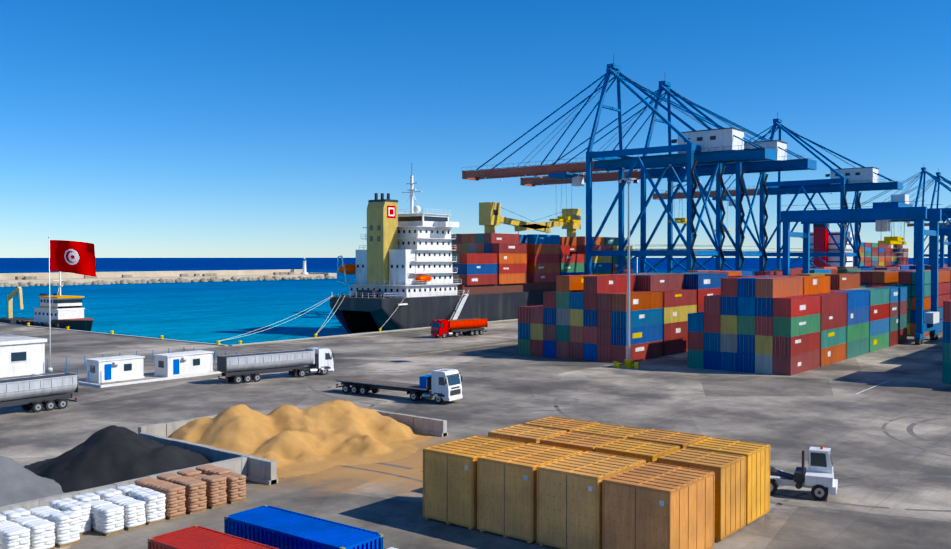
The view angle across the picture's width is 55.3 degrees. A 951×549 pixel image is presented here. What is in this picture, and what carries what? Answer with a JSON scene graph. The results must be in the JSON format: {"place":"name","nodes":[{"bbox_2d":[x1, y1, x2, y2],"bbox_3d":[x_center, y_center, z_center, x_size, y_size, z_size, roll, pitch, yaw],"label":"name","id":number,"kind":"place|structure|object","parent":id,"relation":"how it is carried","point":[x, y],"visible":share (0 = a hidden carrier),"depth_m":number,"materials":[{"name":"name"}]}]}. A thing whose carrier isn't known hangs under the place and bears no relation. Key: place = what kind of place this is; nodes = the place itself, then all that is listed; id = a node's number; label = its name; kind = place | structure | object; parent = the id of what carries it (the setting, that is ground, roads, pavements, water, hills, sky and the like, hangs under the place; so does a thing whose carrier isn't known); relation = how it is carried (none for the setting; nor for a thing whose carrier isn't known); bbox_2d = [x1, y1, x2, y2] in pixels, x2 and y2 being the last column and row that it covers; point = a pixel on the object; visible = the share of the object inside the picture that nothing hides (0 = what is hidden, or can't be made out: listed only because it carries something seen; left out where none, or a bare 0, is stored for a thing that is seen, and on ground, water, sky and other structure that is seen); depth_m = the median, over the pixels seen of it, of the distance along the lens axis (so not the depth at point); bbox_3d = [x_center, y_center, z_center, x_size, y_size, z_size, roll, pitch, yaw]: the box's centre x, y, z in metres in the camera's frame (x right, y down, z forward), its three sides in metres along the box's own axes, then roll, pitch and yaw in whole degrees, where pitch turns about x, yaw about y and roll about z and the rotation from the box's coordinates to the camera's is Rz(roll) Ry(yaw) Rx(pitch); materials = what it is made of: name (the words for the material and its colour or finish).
{"place":"outdoors","nodes":[
{"label":"outdoors","id":0,"kind":"place"},
{"bbox_2d":[0,334,239,387],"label":"portable cabins","id":1,"kind":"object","parent":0,"point":[21,355],"depth_m":120.93,"materials":[{"name":"white metal"}]},
{"bbox_2d":[0,319,517,345],"bbox_3d":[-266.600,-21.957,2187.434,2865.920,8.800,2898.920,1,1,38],"label":"quay","id":2,"kind":"structure","parent":0,"point":[161,336],"depth_m":182.59,"materials":[{"name":"grey concrete"}]},
{"bbox_2d":[220,295,405,340],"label":"mooring lines","id":3,"kind":"object","parent":2,"relation":"on","point":[300,315],"visible":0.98,"depth_m":189.93,"materials":[{"name":"fabric"}]},
{"bbox_2d":[0,258,947,344],"bbox_3d":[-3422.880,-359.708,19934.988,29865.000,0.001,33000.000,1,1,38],"label":"sea","id":4,"kind":"structure","parent":0,"point":[209,312],"depth_m":398.58,"materials":[{"name":"blue liquid"}]},
{"bbox_2d":[0,287,33,323],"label":"dock crane","id":5,"kind":"object","parent":4,"relation":"on","point":[10,318],"visible":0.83,"depth_m":226.25,"materials":[{"name":"yellow metal"}]},
{"bbox_2d":[16,271,93,330],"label":"tug boat","id":6,"kind":"object","parent":4,"relation":"on","point":[66,311],"visible":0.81,"depth_m":210.09,"materials":[{"name":"grey metal"}]},
{"bbox_2d":[0,258,336,286],"bbox_3d":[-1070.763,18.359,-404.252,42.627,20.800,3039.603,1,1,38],"label":"breakwater","id":7,"kind":"object","parent":4,"relation":"in","point":[42,279],"visible":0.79,"depth_m":651.98,"materials":[{"name":"stone"}]},
{"bbox_2d":[330,175,637,333],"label":"cargo ship","id":8,"kind":"object","parent":4,"relation":"on","point":[431,267],"visible":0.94,"depth_m":218.37,"materials":[{"name":"grey metal"}]},
{"bbox_2d":[802,223,907,273],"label":"ship","id":9,"kind":"object","parent":4,"relation":"on","point":[877,254],"visible":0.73,"depth_m":473.06,"materials":[{"name":"red metal"}]},
{"bbox_2d":[0,320,950,548],"bbox_3d":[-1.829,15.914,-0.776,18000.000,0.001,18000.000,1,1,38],"label":"ground","id":10,"kind":"structure","parent":0,"point":[787,417],"depth_m":92.93,"materials":[{"name":"concrete"}]},
{"bbox_2d":[0,373,77,411],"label":"tipper truck","id":11,"kind":"object","parent":10,"relation":"on","point":[38,393],"visible":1,"depth_m":93.58,"materials":[{"name":"grey metal"}]},
{"bbox_2d":[48,236,95,371],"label":"flag pole","id":12,"kind":"object","parent":10,"relation":"on","point":[76,257],"visible":1,"depth_m":126.08,"materials":[{"name":"red fabric"}]},
{"bbox_2d":[0,425,211,506],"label":"heap","id":13,"kind":"object","parent":10,"relation":"on","point":[111,454],"depth_m":62.88,"materials":[{"name":"black gravel"}]},
{"bbox_2d":[0,464,245,548],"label":"stacked sacks","id":14,"kind":"object","parent":10,"relation":"on","point":[63,522],"visible":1,"depth_m":53.42,"materials":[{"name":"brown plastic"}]},
{"bbox_2d":[148,525,277,548],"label":"shipping container","id":15,"kind":"object","parent":10,"relation":"on","point":[196,537],"visible":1,"depth_m":38.06,"materials":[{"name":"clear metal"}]},
{"bbox_2d":[0,408,447,513],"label":"bin walls","id":16,"kind":"structure","parent":10,"relation":"on","point":[257,469],"depth_m":66.58,"materials":[{"name":"concrete"}]},
{"bbox_2d":[217,347,333,383],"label":"tanker truck","id":17,"kind":"object","parent":10,"relation":"on","point":[247,368],"visible":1,"depth_m":117.71,"materials":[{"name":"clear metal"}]},
{"bbox_2d":[168,400,433,478],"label":"sand heap","id":18,"kind":"object","parent":10,"relation":"on","point":[292,441],"depth_m":74.48,"materials":[{"name":"beige sand"}]},
{"bbox_2d":[224,505,396,548],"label":"shipping container","id":19,"kind":"object","parent":10,"relation":"on","point":[275,527],"visible":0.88,"depth_m":39.79,"materials":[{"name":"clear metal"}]},
{"bbox_2d":[262,321,517,353],"bbox_3d":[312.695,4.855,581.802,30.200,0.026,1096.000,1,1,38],"label":"crane rails","id":20,"kind":"object","parent":10,"relation":"on","point":[401,332],"visible":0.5,"depth_m":170.98,"materials":[{"name":"grey metal"}]},
{"bbox_2d":[335,369,462,403],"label":"flatbed truck","id":21,"kind":"object","parent":10,"relation":"on","point":[442,385],"visible":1,"depth_m":99.84,"materials":[{"name":"white metal"}]},
{"bbox_2d":[430,318,487,337],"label":"tanker truck","id":22,"kind":"object","parent":10,"relation":"on","point":[455,328],"visible":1,"depth_m":181.32,"materials":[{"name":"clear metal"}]},
{"bbox_2d":[260,322,889,393],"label":"yard markings","id":23,"kind":"object","parent":10,"relation":"on","point":[511,342],"visible":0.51,"depth_m":162.53,"materials":[{"name":"white paint"}]},
{"bbox_2d":[423,416,769,548],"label":"wooden crates","id":24,"kind":"object","parent":10,"relation":"on","point":[561,482],"visible":1,"depth_m":51.37,"materials":[{"name":"yellow wood"}]},
{"bbox_2d":[462,54,775,274],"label":"gantry crane","id":25,"kind":"object","parent":10,"relation":"on","point":[717,147],"visible":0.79,"depth_m":245.70,"materials":[{"name":"blue metal"}]},
{"bbox_2d":[305,366,950,548],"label":"tyre marks","id":26,"kind":"object","parent":10,"relation":"on","point":[909,428],"visible":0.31,"depth_m":68.59},
{"bbox_2d":[518,270,781,362],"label":"block","id":27,"kind":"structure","parent":10,"relation":"on","point":[583,317],"depth_m":143.75,"materials":[{"name":"paint"}]},
{"bbox_2d":[520,81,816,272],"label":"gantry crane","id":28,"kind":"object","parent":10,"relation":"on","point":[780,163],"visible":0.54,"depth_m":270.45,"materials":[{"name":"blue metal"}]},
{"bbox_2d":[613,178,848,368],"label":"light masts","id":29,"kind":"object","parent":10,"relation":"on","point":[628,362],"visible":0.9,"depth_m":131.10,"materials":[{"name":"grey"}]},
{"bbox_2d":[653,112,902,271],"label":"gantry crane","id":30,"kind":"object","parent":10,"relation":"on","point":[844,181],"visible":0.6,"depth_m":343.15,"materials":[{"name":"blue metal"}]},
{"bbox_2d":[687,273,906,375],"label":"block","id":31,"kind":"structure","parent":10,"relation":"on","point":[789,325],"depth_m":128.84,"materials":[{"name":"paint"}]},
{"bbox_2d":[770,446,837,499],"bbox_3d":[21.599,13.129,60.994,5.070,3.212,2.600,0,1,24],"label":"terminal tractor","id":32,"kind":"object","parent":10,"relation":"on","point":[817,477],"visible":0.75,"depth_m":60.30,"materials":[{"name":"white metal"}]},
{"bbox_2d":[771,267,899,274],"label":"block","id":33,"kind":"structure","parent":10,"relation":"on","point":[832,270],"depth_m":231.67,"materials":[{"name":"metal"}]},
{"bbox_2d":[780,194,941,344],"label":"gantry crane","id":34,"kind":"object","parent":10,"relation":"on","point":[897,208],"visible":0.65,"depth_m":173.67,"materials":[{"name":"blue metal"}]},
{"bbox_2d":[847,267,950,335],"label":"block","id":35,"kind":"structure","parent":10,"relation":"on","point":[893,277],"depth_m":187.05,"materials":[{"name":"red metal"}]},
{"bbox_2d":[854,167,950,264],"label":"gantry crane","id":36,"kind":"object","parent":10,"relation":"on","point":[946,212],"visible":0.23,"depth_m":543.55,"materials":[{"name":"blue metal"}]},
{"bbox_2d":[869,264,946,269],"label":"block","id":37,"kind":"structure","parent":10,"relation":"on","point":[911,267],"depth_m":322.93,"materials":[{"name":"metal"}]},
{"bbox_2d":[888,168,950,264],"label":"gantry crane","id":38,"kind":"object","parent":10,"relation":"on","point":[938,174],"visible":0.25,"depth_m":576.13,"materials":[{"name":"blue metal"}]},
{"bbox_2d":[907,205,950,226],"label":"sts crane","id":39,"kind":"object","parent":10,"relation":"on","point":[912,224],"visible":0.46,"depth_m":717.91,"materials":[{"name":"blue metal"}]},
{"bbox_2d":[939,225,950,267],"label":"gantry crane","id":40,"kind":"object","parent":10,"relation":"on","point":[944,232],"visible":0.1,"depth_m":291.49,"materials":[{"name":"blue metal"}]},
{"bbox_2d":[942,300,950,383],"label":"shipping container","id":41,"kind":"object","parent":10,"relation":"on","point":[946,371],"depth_m":114.05,"materials":[{"name":"metal"}]},
{"bbox_2d":[0,0,950,257],"label":"sky","id":42,"kind":"structure","parent":0,"point":[129,128],"materials":[{"name":"blue"}]}
]}

